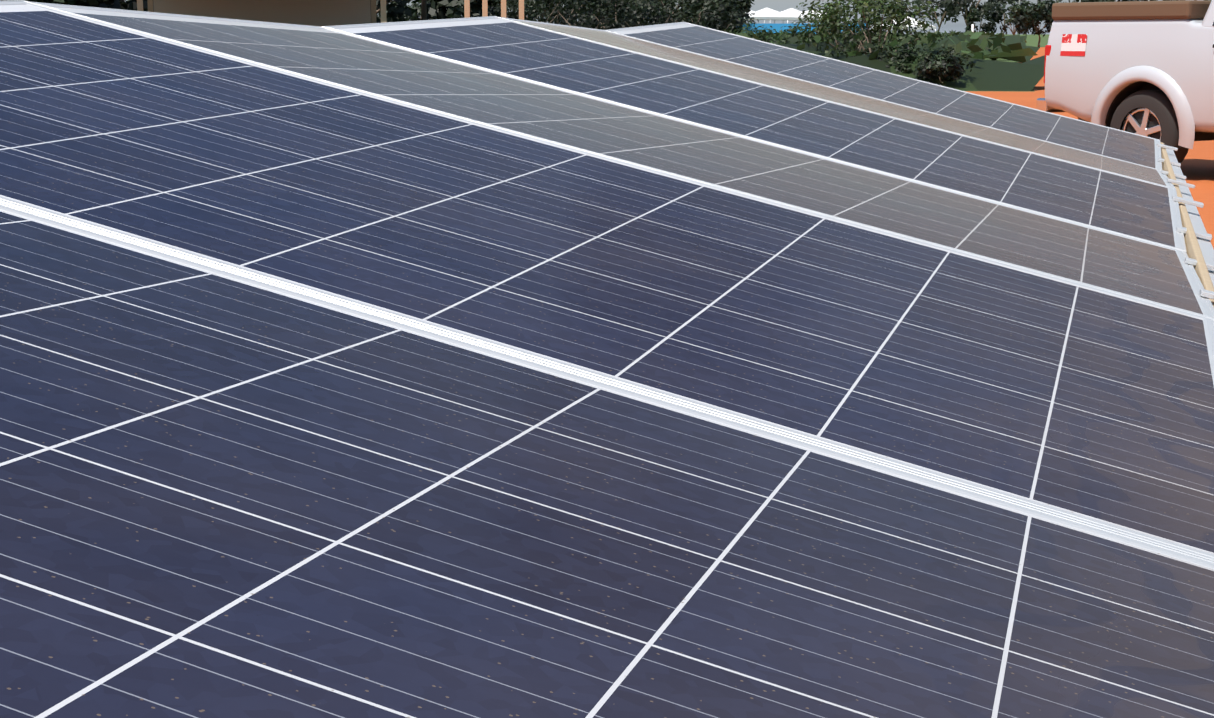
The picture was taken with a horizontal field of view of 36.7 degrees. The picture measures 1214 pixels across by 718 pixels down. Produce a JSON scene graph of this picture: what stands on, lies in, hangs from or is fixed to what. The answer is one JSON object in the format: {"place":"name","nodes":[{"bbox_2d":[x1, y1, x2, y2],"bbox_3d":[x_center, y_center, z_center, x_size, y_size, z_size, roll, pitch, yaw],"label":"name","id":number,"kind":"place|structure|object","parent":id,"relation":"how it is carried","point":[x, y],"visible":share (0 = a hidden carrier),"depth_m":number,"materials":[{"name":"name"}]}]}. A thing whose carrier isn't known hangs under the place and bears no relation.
{"place":"outdoors","nodes":[
{"label":"outdoors","id":0,"kind":"place"},
{"bbox_2d":[124,0,1209,33],"label":"sky","id":1,"kind":"structure","parent":0,"point":[778,5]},
{"bbox_2d":[741,23,865,33],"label":"blue tarp fence","id":2,"kind":"object","parent":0,"point":[777,27],"visible":0.21,"depth_m":221.41,"materials":[{"name":"blue plastic"}]},
{"bbox_2d":[722,30,1044,90],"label":"grass","id":3,"kind":"structure","parent":0,"point":[1025,74],"depth_m":44.04,"materials":[{"name":"green plant"}]},
{"bbox_2d":[1004,34,1048,46],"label":"terrain","id":4,"kind":"structure","parent":0,"point":[1032,40],"depth_m":198.76,"materials":[{"name":"green plant"}]},
{"bbox_2d":[744,10,769,19],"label":"tent","id":5,"kind":"object","parent":4,"relation":"on","point":[757,15],"visible":0.15,"depth_m":222.06,"materials":[{"name":"white fabric"}]},
{"bbox_2d":[748,8,794,23],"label":"tent","id":6,"kind":"object","parent":4,"relation":"on","point":[772,14],"visible":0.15,"depth_m":225.69,"materials":[{"name":"white fabric"}]},
{"bbox_2d":[764,8,818,23],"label":"tent","id":7,"kind":"object","parent":4,"relation":"on","point":[794,13],"visible":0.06,"depth_m":229.40,"materials":[{"name":"white fabric"}]},
{"bbox_2d":[965,47,1213,248],"bbox_3d":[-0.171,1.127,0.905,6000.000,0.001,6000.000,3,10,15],"label":"ground","id":8,"kind":"structure","parent":0,"point":[1197,166],"depth_m":18.69,"materials":[{"name":"orange soil"}]},
{"bbox_2d":[28,0,147,11],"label":"wall","id":9,"kind":"structure","parent":8,"relation":"on","point":[122,4],"depth_m":65.60,"materials":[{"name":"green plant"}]},
{"bbox_2d":[137,0,386,26],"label":"open shed","id":10,"kind":"structure","parent":8,"relation":"on","point":[320,13],"depth_m":58.46,"materials":[{"name":"grey"}]},
{"bbox_2d":[377,2,412,21],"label":"tree","id":11,"kind":"object","parent":8,"relation":"on","point":[379,16],"visible":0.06,"depth_m":313.06,"materials":[{"name":"green plant"}]},
{"bbox_2d":[370,0,419,22],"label":"tree","id":12,"kind":"object","parent":8,"relation":"on","point":[399,10],"visible":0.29,"depth_m":106.74,"materials":[{"name":"green plant"}]},
{"bbox_2d":[404,2,432,20],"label":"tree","id":13,"kind":"object","parent":8,"relation":"on","point":[416,16],"visible":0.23,"depth_m":291.80,"materials":[{"name":"green plant"}]},
{"bbox_2d":[421,0,426,19],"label":"dark pole","id":14,"kind":"object","parent":8,"relation":"on","point":[423,9],"depth_m":58.58,"materials":[{"name":"grey wood"}]},
{"bbox_2d":[419,0,506,19],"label":"tree","id":15,"kind":"object","parent":8,"relation":"on","point":[441,9],"visible":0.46,"depth_m":86.53,"materials":[{"name":"green plant"}]},
{"bbox_2d":[464,0,523,19],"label":"wooden posts","id":16,"kind":"object","parent":8,"relation":"on","point":[485,8],"visible":0.21,"depth_m":41.11,"materials":[{"name":"brown wood"}]},
{"bbox_2d":[494,4,532,19],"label":"tree","id":17,"kind":"object","parent":8,"relation":"on","point":[497,5],"visible":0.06,"depth_m":266.93,"materials":[{"name":"green plant"}]},
{"bbox_2d":[478,0,584,25],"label":"shrub","id":18,"kind":"object","parent":8,"relation":"on","point":[527,10],"visible":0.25,"depth_m":68.52,"materials":[{"name":"green plant"}]},
{"bbox_2d":[506,0,579,22],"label":"tree","id":19,"kind":"object","parent":8,"relation":"on","point":[541,15],"visible":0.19,"depth_m":117.63,"materials":[{"name":"green plant"}]},
{"bbox_2d":[507,0,612,28],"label":"shrub","id":20,"kind":"object","parent":8,"relation":"on","point":[530,10],"visible":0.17,"depth_m":74.51,"materials":[{"name":"green plant"}]},
{"bbox_2d":[532,0,643,29],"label":"shrub","id":21,"kind":"object","parent":8,"relation":"on","point":[579,13],"visible":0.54,"depth_m":66.19,"materials":[{"name":"green plant"}]},
{"bbox_2d":[575,0,654,29],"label":"tree","id":22,"kind":"object","parent":8,"relation":"on","point":[605,8],"visible":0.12,"depth_m":96.92,"materials":[{"name":"green plant"}]},
{"bbox_2d":[562,0,677,29],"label":"shrub","id":23,"kind":"object","parent":8,"relation":"on","point":[601,9],"visible":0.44,"depth_m":72.82,"materials":[{"name":"green plant"}]},
{"bbox_2d":[593,0,701,29],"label":"shrub","id":24,"kind":"object","parent":8,"relation":"on","point":[645,10],"visible":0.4,"depth_m":64.63,"materials":[{"name":"green plant"}]},
{"bbox_2d":[646,0,688,24],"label":"tree","id":25,"kind":"object","parent":8,"relation":"on","point":[656,21],"visible":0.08,"depth_m":126.33,"materials":[{"name":"green plant"}]},
{"bbox_2d":[628,0,742,33],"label":"shrub","id":26,"kind":"object","parent":8,"relation":"on","point":[699,5],"visible":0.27,"depth_m":68.70,"materials":[{"name":"green plant"}]},
{"bbox_2d":[651,0,761,33],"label":"shrub","id":27,"kind":"object","parent":8,"relation":"on","point":[717,5],"visible":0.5,"depth_m":61.73,"materials":[{"name":"green plant"}]},
{"bbox_2d":[682,0,754,31],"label":"tree","id":28,"kind":"object","parent":8,"relation":"on","point":[747,7],"visible":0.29,"depth_m":101.99,"materials":[{"name":"green plant"}]},
{"bbox_2d":[724,22,776,41],"bbox_3d":[4.046,-9.551,57.060,2.702,1.905,2.387,3,10,15],"label":"shrub","id":29,"kind":"object","parent":8,"relation":"on","point":[747,31],"visible":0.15,"depth_m":56.61,"materials":[{"name":"green plant"}]},
{"bbox_2d":[744,25,790,42],"bbox_3d":[4.878,-9.068,55.033,2.378,1.902,2.236,3,10,15],"label":"shrub","id":30,"kind":"object","parent":8,"relation":"on","point":[762,35],"visible":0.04,"depth_m":55.04,"materials":[{"name":"green plant"}]},
{"bbox_2d":[764,27,824,44],"bbox_3d":[5.354,-8.493,52.063,2.519,1.944,2.376,3,10,15],"label":"shrub","id":31,"kind":"object","parent":8,"relation":"on","point":[784,36],"visible":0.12,"depth_m":51.80,"materials":[{"name":"green plant"}]},
{"bbox_2d":[766,12,857,43],"bbox_3d":[5.971,-8.902,52.930,2.932,2.305,3.014,3,10,15],"label":"shrub","id":32,"kind":"object","parent":8,"relation":"on","point":[794,28],"visible":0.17,"depth_m":52.31,"materials":[{"name":"green plant"}]},
{"bbox_2d":[785,0,916,53],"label":"tree","id":33,"kind":"object","parent":8,"relation":"on","point":[814,30],"visible":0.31,"depth_m":48.66,"materials":[{"name":"green plant"}]},
{"bbox_2d":[796,0,919,40],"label":"tree","id":34,"kind":"object","parent":8,"relation":"on","point":[885,30],"visible":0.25,"depth_m":60.02,"materials":[{"name":"green plant"}]},
{"bbox_2d":[849,1,884,22],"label":"tree","id":35,"kind":"object","parent":8,"relation":"on","point":[868,12],"visible":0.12,"depth_m":259.31,"materials":[{"name":"green plant"}]},
{"bbox_2d":[811,0,945,57],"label":"tree","id":36,"kind":"object","parent":8,"relation":"on","point":[833,30],"visible":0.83,"depth_m":45.55,"materials":[{"name":"green plant"}]},
{"bbox_2d":[870,39,918,67],"bbox_3d":[6.837,-7.018,43.898,1.527,1.310,1.774,3,10,15],"label":"shrub","id":37,"kind":"object","parent":8,"relation":"on","point":[906,50],"visible":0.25,"depth_m":43.49,"materials":[{"name":"green plant"}]},
{"bbox_2d":[879,0,922,18],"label":"tree","id":38,"kind":"object","parent":8,"relation":"on","point":[918,2],"visible":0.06,"depth_m":297.50,"materials":[{"name":"green plant"}]},
{"bbox_2d":[888,51,924,74],"bbox_3d":[7.240,-6.803,43.313,1.193,0.942,1.061,-2,10,-13],"label":"shrub","id":39,"kind":"object","parent":8,"relation":"on","point":[903,67],"visible":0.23,"depth_m":42.95,"materials":[{"name":"green plant"}]},
{"bbox_2d":[882,16,935,31],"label":"tent","id":40,"kind":"object","parent":8,"relation":"on","point":[920,28],"visible":0.12,"depth_m":197.63,"materials":[{"name":"white fabric"}]},
{"bbox_2d":[913,44,974,82],"bbox_3d":[7.694,-6.737,42.225,1.276,1.069,1.360,-10,14,-43],"label":"shrub","id":41,"kind":"object","parent":8,"relation":"on","point":[929,64],"visible":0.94,"depth_m":42.02,"materials":[{"name":"green plant"}]},
{"bbox_2d":[919,0,970,32],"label":"tree","id":42,"kind":"object","parent":8,"relation":"on","point":[943,14],"visible":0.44,"depth_m":311.38,"materials":[{"name":"green plant"}]},
{"bbox_2d":[941,0,998,25],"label":"tree","id":43,"kind":"object","parent":8,"relation":"on","point":[953,7],"visible":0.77,"depth_m":264.88,"materials":[{"name":"green plant"}]},
{"bbox_2d":[965,8,996,32],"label":"orchard tree","id":44,"kind":"object","parent":8,"relation":"on","point":[975,15],"visible":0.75,"depth_m":212.02,"materials":[{"name":"green plant"}]},
{"bbox_2d":[986,0,1024,33],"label":"tree","id":45,"kind":"object","parent":8,"relation":"on","point":[998,14],"visible":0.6,"depth_m":313.72,"materials":[{"name":"green plant"}]},
{"bbox_2d":[999,3,1033,34],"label":"orchard tree","id":46,"kind":"object","parent":8,"relation":"on","point":[1022,18],"visible":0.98,"depth_m":179.64,"materials":[{"name":"green plant"}]},
{"bbox_2d":[1012,4,1042,33],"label":"orchard tree","id":47,"kind":"object","parent":8,"relation":"on","point":[1036,14],"visible":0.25,"depth_m":213.15,"materials":[{"name":"green plant"}]},
{"bbox_2d":[1018,0,1054,32],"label":"tree","id":48,"kind":"object","parent":8,"relation":"on","point":[1026,4],"visible":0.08,"depth_m":311.31,"materials":[{"name":"green plant"}]},
{"bbox_2d":[1023,2,1053,46],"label":"orchard tree","id":49,"kind":"object","parent":8,"relation":"on","point":[1046,16],"visible":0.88,"depth_m":182.22,"materials":[{"name":"green plant"}]},
{"bbox_2d":[1039,0,1096,25],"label":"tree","id":50,"kind":"object","parent":8,"relation":"on","point":[1048,7],"visible":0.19,"depth_m":278.18,"materials":[{"name":"green plant"}]},
{"bbox_2d":[1099,0,1150,1],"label":"tree","id":51,"kind":"object","parent":8,"relation":"on","point":[1121,0],"visible":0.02,"depth_m":267.42,"materials":[{"name":"green plant"}]},
{"bbox_2d":[1036,0,1213,162],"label":"pickup truck","id":52,"kind":"object","parent":8,"relation":"on","point":[1144,68],"visible":0.79,"depth_m":16.40,"materials":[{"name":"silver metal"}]},
{"bbox_2d":[1160,142,1213,306],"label":"wooden beam","id":53,"kind":"structure","parent":8,"relation":"on","point":[1193,249],"depth_m":3.22,"materials":[{"name":"brown wood"}]},
{"bbox_2d":[0,203,1213,717],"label":"solar panel row","id":54,"kind":"object","parent":53,"relation":"on","point":[224,493],"visible":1,"depth_m":0.96,"materials":[{"name":"blue glass"}]},
{"bbox_2d":[0,0,1213,560],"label":"solar panel row","id":55,"kind":"object","parent":53,"relation":"on","point":[1060,396],"visible":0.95,"depth_m":1.73,"materials":[{"name":"blue glass"}]},
{"bbox_2d":[28,1,1213,317],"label":"solar panel row","id":56,"kind":"object","parent":53,"relation":"on","point":[1020,237],"visible":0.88,"depth_m":2.75,"materials":[{"name":"grey glass"}]},
{"bbox_2d":[322,16,1186,252],"bbox_3d":[0.358,-0.492,3.803,1.650,0.037,0.998,16,15,12],"label":"solar panel row","id":57,"kind":"object","parent":53,"relation":"on","point":[1120,204],"visible":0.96,"depth_m":3.72,"materials":[{"name":"blue glass"}]},
{"bbox_2d":[501,17,1174,187],"bbox_3d":[0.627,-0.659,4.753,1.650,0.039,0.998,16,12,12],"label":"solar panel row","id":58,"kind":"object","parent":53,"relation":"on","point":[1043,147],"visible":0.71,"depth_m":4.73,"materials":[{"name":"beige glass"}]},
{"bbox_2d":[606,22,1162,169],"bbox_3d":[0.895,-0.828,5.704,1.650,0.037,0.998,16,16,13],"label":"solar panel row","id":59,"kind":"object","parent":53,"relation":"on","point":[967,106],"visible":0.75,"depth_m":5.66,"materials":[{"name":"blue glass"}]},
{"bbox_2d":[1157,143,1213,298],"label":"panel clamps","id":60,"kind":"object","parent":53,"relation":"on","point":[1204,237],"visible":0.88,"depth_m":3.79,"materials":[{"name":"silver metal"}]}
]}

